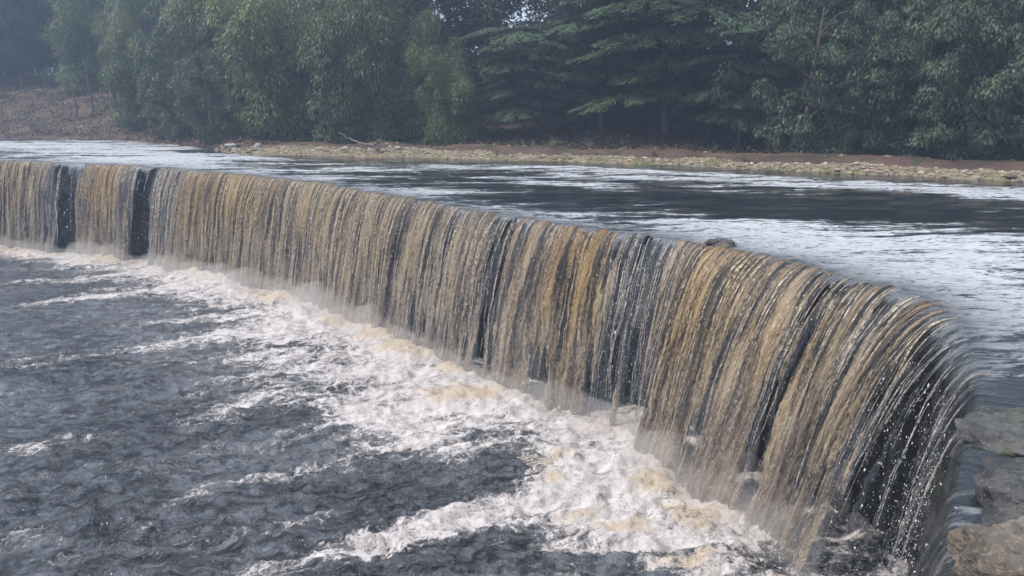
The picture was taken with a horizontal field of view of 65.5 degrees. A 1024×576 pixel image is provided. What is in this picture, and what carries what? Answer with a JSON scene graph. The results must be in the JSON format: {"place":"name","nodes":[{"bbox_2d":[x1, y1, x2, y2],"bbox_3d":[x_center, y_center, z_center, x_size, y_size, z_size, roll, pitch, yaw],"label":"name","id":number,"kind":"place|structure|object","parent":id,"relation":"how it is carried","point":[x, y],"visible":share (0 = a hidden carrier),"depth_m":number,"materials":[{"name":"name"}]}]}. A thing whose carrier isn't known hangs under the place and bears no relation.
{"place":"outdoors","nodes":[
{"label":"outdoors","id":0,"kind":"place"},
{"bbox_2d":[48,0,808,74],"label":"sky","id":1,"kind":"structure","parent":0,"point":[523,13],"materials":[{"name":"white"}]},
{"bbox_2d":[0,245,908,575],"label":"plunge pool water","id":2,"kind":"structure","parent":0,"point":[160,421],"depth_m":12.83,"materials":[{"name":"grey liquid"}]},
{"bbox_2d":[0,160,987,572],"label":"falling water","id":3,"kind":"structure","parent":0,"point":[712,472],"depth_m":15.10,"materials":[{"name":"brown liquid"}]},
{"bbox_2d":[0,173,949,575],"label":"spray drops","id":4,"kind":"object","parent":3,"relation":"in","point":[628,409],"visible":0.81,"depth_m":10.82,"materials":[{"name":"white liquid"}]},
{"bbox_2d":[0,137,1023,575],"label":"river water","id":5,"kind":"structure","parent":0,"point":[954,247],"depth_m":17.24,"materials":[{"name":"grey liquid"}]},
{"bbox_2d":[0,49,1023,171],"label":"ground","id":6,"kind":"structure","parent":0,"point":[645,124],"depth_m":38.35,"materials":[{"name":"soil"}]},
{"bbox_2d":[0,17,41,87],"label":"broadleaf tree","id":7,"kind":"object","parent":6,"relation":"on","point":[12,75],"visible":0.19,"depth_m":63.78,"materials":[{"name":"green plant"}]},
{"bbox_2d":[0,0,74,88],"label":"broadleaf tree","id":8,"kind":"object","parent":6,"relation":"on","point":[19,53],"visible":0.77,"depth_m":60.80,"materials":[{"name":"green plant"}]},
{"bbox_2d":[0,0,76,85],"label":"broadleaf tree","id":9,"kind":"object","parent":6,"relation":"on","point":[37,3],"visible":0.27,"depth_m":60.90,"materials":[{"name":"green plant"}]},
{"bbox_2d":[71,86,77,119],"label":"bare trunk","id":10,"kind":"object","parent":6,"relation":"on","point":[76,107],"visible":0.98,"depth_m":51.61,"materials":[{"name":"grey plant"}]},
{"bbox_2d":[86,75,93,115],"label":"bare trunk","id":11,"kind":"object","parent":6,"relation":"on","point":[92,108],"visible":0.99,"depth_m":51.51,"materials":[{"name":"grey plant"}]},
{"bbox_2d":[39,0,145,92],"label":"bamboo clump","id":12,"kind":"object","parent":6,"relation":"on","point":[82,64],"visible":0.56,"depth_m":55.63,"materials":[{"name":"plant"}]},
{"bbox_2d":[60,0,161,74],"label":"bamboo clump","id":13,"kind":"object","parent":6,"relation":"on","point":[97,5],"visible":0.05,"depth_m":59.24,"materials":[{"name":"plant"}]},
{"bbox_2d":[98,70,138,125],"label":"drooping tree","id":14,"kind":"object","parent":6,"relation":"on","point":[113,91],"visible":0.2,"depth_m":48.90,"materials":[{"name":"green plant"}]},
{"bbox_2d":[91,6,173,128],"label":"bamboo clump","id":15,"kind":"object","parent":6,"relation":"on","point":[125,82],"visible":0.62,"depth_m":47.13,"materials":[{"name":"plant"}]},
{"bbox_2d":[136,77,178,139],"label":"drooping tree","id":16,"kind":"object","parent":6,"relation":"on","point":[146,111],"visible":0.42,"depth_m":43.71,"materials":[{"name":"green plant"}]},
{"bbox_2d":[128,0,192,85],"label":"bamboo clump","id":17,"kind":"object","parent":6,"relation":"on","point":[151,22],"visible":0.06,"depth_m":57.65,"materials":[{"name":"plant"}]},
{"bbox_2d":[113,18,231,138],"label":"drooping tree","id":18,"kind":"object","parent":6,"relation":"on","point":[168,48],"visible":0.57,"depth_m":41.48,"materials":[{"name":"green plant"}]},
{"bbox_2d":[140,0,221,72],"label":"bamboo clump","id":19,"kind":"object","parent":6,"relation":"on","point":[152,4],"depth_m":55.95,"materials":[{"name":"plant"}]},
{"bbox_2d":[167,47,242,142],"bbox_3d":[-14.989,-9.584,39.728,4.298,4.742,4.402,7,15,27],"label":"drooping tree","id":20,"kind":"object","parent":6,"relation":"on","point":[210,132],"visible":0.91,"depth_m":39.30,"materials":[{"name":"green plant"}]},
{"bbox_2d":[159,0,279,121],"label":"bamboo clump","id":21,"kind":"object","parent":6,"relation":"on","point":[199,11],"visible":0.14,"depth_m":43.14,"materials":[{"name":"plant"}]},
{"bbox_2d":[195,0,320,81],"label":"broadleaf tree","id":22,"kind":"object","parent":6,"relation":"on","point":[290,6],"depth_m":48.13,"materials":[{"name":"green plant"}]},
{"bbox_2d":[202,0,328,141],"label":"bamboo clump","id":23,"kind":"object","parent":6,"relation":"on","point":[259,112],"visible":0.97,"depth_m":39.06,"materials":[{"name":"plant"}]},
{"bbox_2d":[234,0,353,132],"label":"bamboo clump","id":24,"kind":"object","parent":6,"relation":"on","point":[284,18],"visible":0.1,"depth_m":41.17,"materials":[{"name":"plant"}]},
{"bbox_2d":[293,0,410,144],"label":"bamboo clump","id":25,"kind":"object","parent":6,"relation":"on","point":[348,110],"visible":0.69,"depth_m":37.75,"materials":[{"name":"plant"}]},
{"bbox_2d":[299,0,435,97],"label":"bamboo clump","id":26,"kind":"object","parent":6,"relation":"on","point":[341,8],"depth_m":47.03,"materials":[{"name":"plant"}]},
{"bbox_2d":[336,0,451,142],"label":"bamboo clump","id":27,"kind":"object","parent":6,"relation":"on","point":[389,102],"visible":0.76,"depth_m":38.09,"materials":[{"name":"plant"}]},
{"bbox_2d":[325,0,508,96],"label":"broadleaf tree","id":28,"kind":"object","parent":6,"relation":"on","point":[465,12],"visible":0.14,"depth_m":43.28,"materials":[{"name":"green plant"}]},
{"bbox_2d":[402,34,483,145],"bbox_3d":[-3.081,-9.117,37.067,3.628,5.376,3.973,3,14,12],"label":"bamboo clump","id":29,"kind":"object","parent":6,"relation":"on","point":[451,117],"visible":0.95,"depth_m":36.40,"materials":[{"name":"plant"}]},
{"bbox_2d":[0,84,920,156],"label":"dry brush","id":30,"kind":"object","parent":6,"relation":"on","point":[633,144],"visible":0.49,"depth_m":38.13,"materials":[{"name":"brown plant"}]},
{"bbox_2d":[381,0,542,103],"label":"broadleaf tree","id":31,"kind":"object","parent":6,"relation":"on","point":[504,7],"visible":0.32,"depth_m":43.17,"materials":[{"name":"green plant"}]},
{"bbox_2d":[1,0,940,97],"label":"wood","id":32,"kind":"object","parent":6,"relation":"on","point":[54,72],"depth_m":60.30,"materials":[{"name":"green plant"}]},
{"bbox_2d":[0,164,973,575],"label":"weir wall","id":33,"kind":"structure","parent":6,"relation":"on","point":[874,478],"depth_m":11.74,"materials":[{"name":"concrete"}]},
{"bbox_2d":[0,161,969,575],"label":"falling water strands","id":34,"kind":"object","parent":33,"relation":"on","point":[366,243],"visible":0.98,"depth_m":14.12},
{"bbox_2d":[704,238,736,247],"bbox_3d":[3.512,-0.686,13.340,0.578,0.299,0.452,0,13,0],"label":"rock","id":35,"kind":"object","parent":33,"relation":"on","point":[728,243],"visible":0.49,"depth_m":13.23,"materials":[{"name":"grey stone"}]},
{"bbox_2d":[947,515,1023,575],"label":"rock","id":36,"kind":"object","parent":33,"relation":"on","point":[992,550],"visible":0.98,"depth_m":4.03,"materials":[{"name":"stone"}]},
{"bbox_2d":[949,405,1023,465],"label":"rock","id":37,"kind":"object","parent":33,"relation":"on","point":[996,429],"visible":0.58,"depth_m":5.69,"materials":[{"name":"grey stone"}]},
{"bbox_2d":[973,456,1023,526],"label":"rock","id":38,"kind":"object","parent":33,"relation":"on","point":[998,487],"visible":0.59,"depth_m":4.70,"materials":[{"name":"grey stone"}]},
{"bbox_2d":[0,89,1023,181],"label":"pebbles","id":39,"kind":"object","parent":6,"relation":"on","point":[785,164],"visible":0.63,"depth_m":29.86,"materials":[{"name":"stone"}]},
{"bbox_2d":[0,69,1023,152],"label":"undergrowth","id":40,"kind":"object","parent":6,"relation":"on","point":[565,102],"visible":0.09,"depth_m":42.96,"materials":[{"name":"green plant"}]},
{"bbox_2d":[477,20,568,98],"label":"layered tree","id":41,"kind":"object","parent":6,"relation":"on","point":[523,23],"visible":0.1,"depth_m":48.87,"materials":[{"name":"green plant"}]},
{"bbox_2d":[458,25,590,134],"bbox_3d":[0.456,-10.027,38.827,6.374,5.348,5.689,-3,14,-12],"label":"layered tree","id":42,"kind":"object","parent":6,"relation":"on","point":[509,67],"visible":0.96,"depth_m":37.74,"materials":[{"name":"green plant"}]},
{"bbox_2d":[549,136,558,148],"bbox_3d":[1.721,-6.028,32.998,0.474,0.617,0.583,-2,14,-10],"label":"dry shrub","id":43,"kind":"object","parent":6,"relation":"on","point":[552,144],"visible":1,"depth_m":33.04,"materials":[{"name":"plant"}]},
{"bbox_2d":[518,0,673,129],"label":"layered tree","id":44,"kind":"object","parent":6,"relation":"on","point":[566,25],"visible":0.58,"depth_m":37.77,"materials":[{"name":"green plant"}]},
{"bbox_2d":[537,0,671,116],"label":"broadleaf tree","id":45,"kind":"object","parent":6,"relation":"on","point":[562,9],"visible":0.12,"depth_m":42.02,"materials":[{"name":"plant"}]},
{"bbox_2d":[526,0,705,112],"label":"broadleaf tree","id":46,"kind":"object","parent":6,"relation":"on","point":[545,19],"visible":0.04,"depth_m":44.84,"materials":[{"name":"green plant"}]},
{"bbox_2d":[216,145,1023,181],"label":"gravel bar","id":47,"kind":"object","parent":6,"relation":"on","point":[901,171],"visible":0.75,"depth_m":29.76,"materials":[{"name":"brown gravel"}]},
{"bbox_2d":[221,143,236,148],"bbox_3d":[-13.305,-6.580,37.482,0.669,0.452,0.644,0,13,0],"label":"stone","id":48,"kind":"object","parent":47,"relation":"on","point":[230,144],"visible":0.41,"depth_m":37.21,"materials":[{"name":"grey stone"}]},
{"bbox_2d":[254,143,261,147],"bbox_3d":[-11.355,-6.306,35.576,0.329,0.354,0.276,0,13,0],"label":"stone","id":49,"kind":"object","parent":47,"relation":"on","point":[257,145],"visible":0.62,"depth_m":35.45,"materials":[{"name":"grey stone"}]},
{"bbox_2d":[338,132,381,152],"bbox_3d":[-6.383,-6.085,33.531,1.853,0.946,0.312,0,13,0],"label":"driftwood stump","id":50,"kind":"object","parent":47,"relation":"on","point":[376,146],"visible":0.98,"depth_m":33.50,"materials":[{"name":"brown wood"}]},
{"bbox_2d":[492,146,501,154],"bbox_3d":[-0.548,-5.496,32.164,0.478,0.526,0.362,2,14,8],"label":"dry shrub","id":51,"kind":"object","parent":47,"relation":"on","point":[496,152],"visible":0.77,"depth_m":32.18,"materials":[{"name":"plant"}]},
{"bbox_2d":[650,145,659,155],"bbox_3d":[5.481,-5.324,30.812,0.491,0.494,0.459,-10,17,-36],"label":"dry shrub","id":52,"kind":"object","parent":6,"relation":"on","point":[653,153],"visible":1,"depth_m":30.80,"materials":[{"name":"plant"}]},
{"bbox_2d":[581,0,740,114],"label":"broadleaf tree","id":53,"kind":"object","parent":6,"relation":"on","point":[657,51],"depth_m":40.77,"materials":[{"name":"green plant"}]},
{"bbox_2d":[558,0,789,134],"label":"layered tree","id":54,"kind":"object","parent":6,"relation":"on","point":[656,71],"visible":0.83,"depth_m":34.63,"materials":[{"name":"green plant"}]},
{"bbox_2d":[660,0,768,123],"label":"broadleaf tree","id":55,"kind":"object","parent":6,"relation":"on","point":[695,25],"visible":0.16,"depth_m":38.07,"materials":[{"name":"plant"}]},
{"bbox_2d":[670,19,803,144],"bbox_3d":[9.351,-8.429,33.242,5.582,5.247,6.254,6,15,25],"label":"layered tree","id":56,"kind":"object","parent":6,"relation":"on","point":[734,112],"visible":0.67,"depth_m":32.22,"materials":[{"name":"green plant"}]},
{"bbox_2d":[741,153,747,161],"bbox_3d":[8.447,-4.742,28.866,0.311,0.393,0.360,3,14,11],"label":"dry shrub","id":57,"kind":"object","parent":6,"relation":"on","point":[743,157],"visible":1,"depth_m":28.84,"materials":[{"name":"plant"}]},
{"bbox_2d":[706,0,908,152],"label":"drooping tree","id":58,"kind":"object","parent":6,"relation":"on","point":[802,133],"visible":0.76,"depth_m":29.92,"materials":[{"name":"green plant"}]},
{"bbox_2d":[728,0,904,94],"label":"broadleaf tree","id":59,"kind":"object","parent":6,"relation":"on","point":[760,7],"visible":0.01,"depth_m":34.69,"materials":[{"name":"green plant"}]},
{"bbox_2d":[685,0,978,132],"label":"drooping tree","id":60,"kind":"object","parent":6,"relation":"on","point":[837,85],"visible":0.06,"depth_m":33.80,"materials":[{"name":"green plant"}]},
{"bbox_2d":[797,8,931,155],"bbox_3d":[13.316,-7.425,29.442,3.991,5.552,4.295,-8,16,-31],"label":"drooping tree","id":61,"kind":"object","parent":6,"relation":"on","point":[845,143],"visible":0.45,"depth_m":28.86,"materials":[{"name":"green plant"}]},
{"bbox_2d":[792,0,986,126],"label":"broadleaf tree","id":62,"kind":"object","parent":6,"relation":"on","point":[815,9],"visible":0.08,"depth_m":32.50,"materials":[{"name":"green plant"}]},
{"bbox_2d":[807,0,1023,132],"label":"drooping tree","id":63,"kind":"object","parent":6,"relation":"on","point":[893,5],"visible":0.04,"depth_m":31.32,"materials":[{"name":"plant"}]},
{"bbox_2d":[843,7,1008,160],"bbox_3d":[14.611,-7.136,28.260,4.788,5.466,4.498,-7,15,-27],"label":"drooping tree","id":64,"kind":"object","parent":6,"relation":"on","point":[916,139],"visible":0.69,"depth_m":27.57,"materials":[{"name":"green plant"}]},
{"bbox_2d":[860,0,1023,160],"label":"drooping tree","id":65,"kind":"object","parent":6,"relation":"on","point":[976,143],"visible":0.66,"depth_m":26.62,"materials":[{"name":"green plant"}]},
{"bbox_2d":[899,0,1023,88],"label":"broadleaf tree","id":66,"kind":"object","parent":6,"relation":"on","point":[938,42],"visible":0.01,"depth_m":32.19,"materials":[{"name":"green plant"}]},
{"bbox_2d":[948,0,1023,160],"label":"drooping tree","id":67,"kind":"object","parent":6,"relation":"on","point":[1003,80],"visible":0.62,"depth_m":26.04,"materials":[{"name":"plant"}]},
{"bbox_2d":[965,0,1023,128],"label":"drooping tree","id":68,"kind":"object","parent":6,"relation":"on","point":[1005,63],"visible":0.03,"depth_m":29.36,"materials":[{"name":"plant"}]}
]}

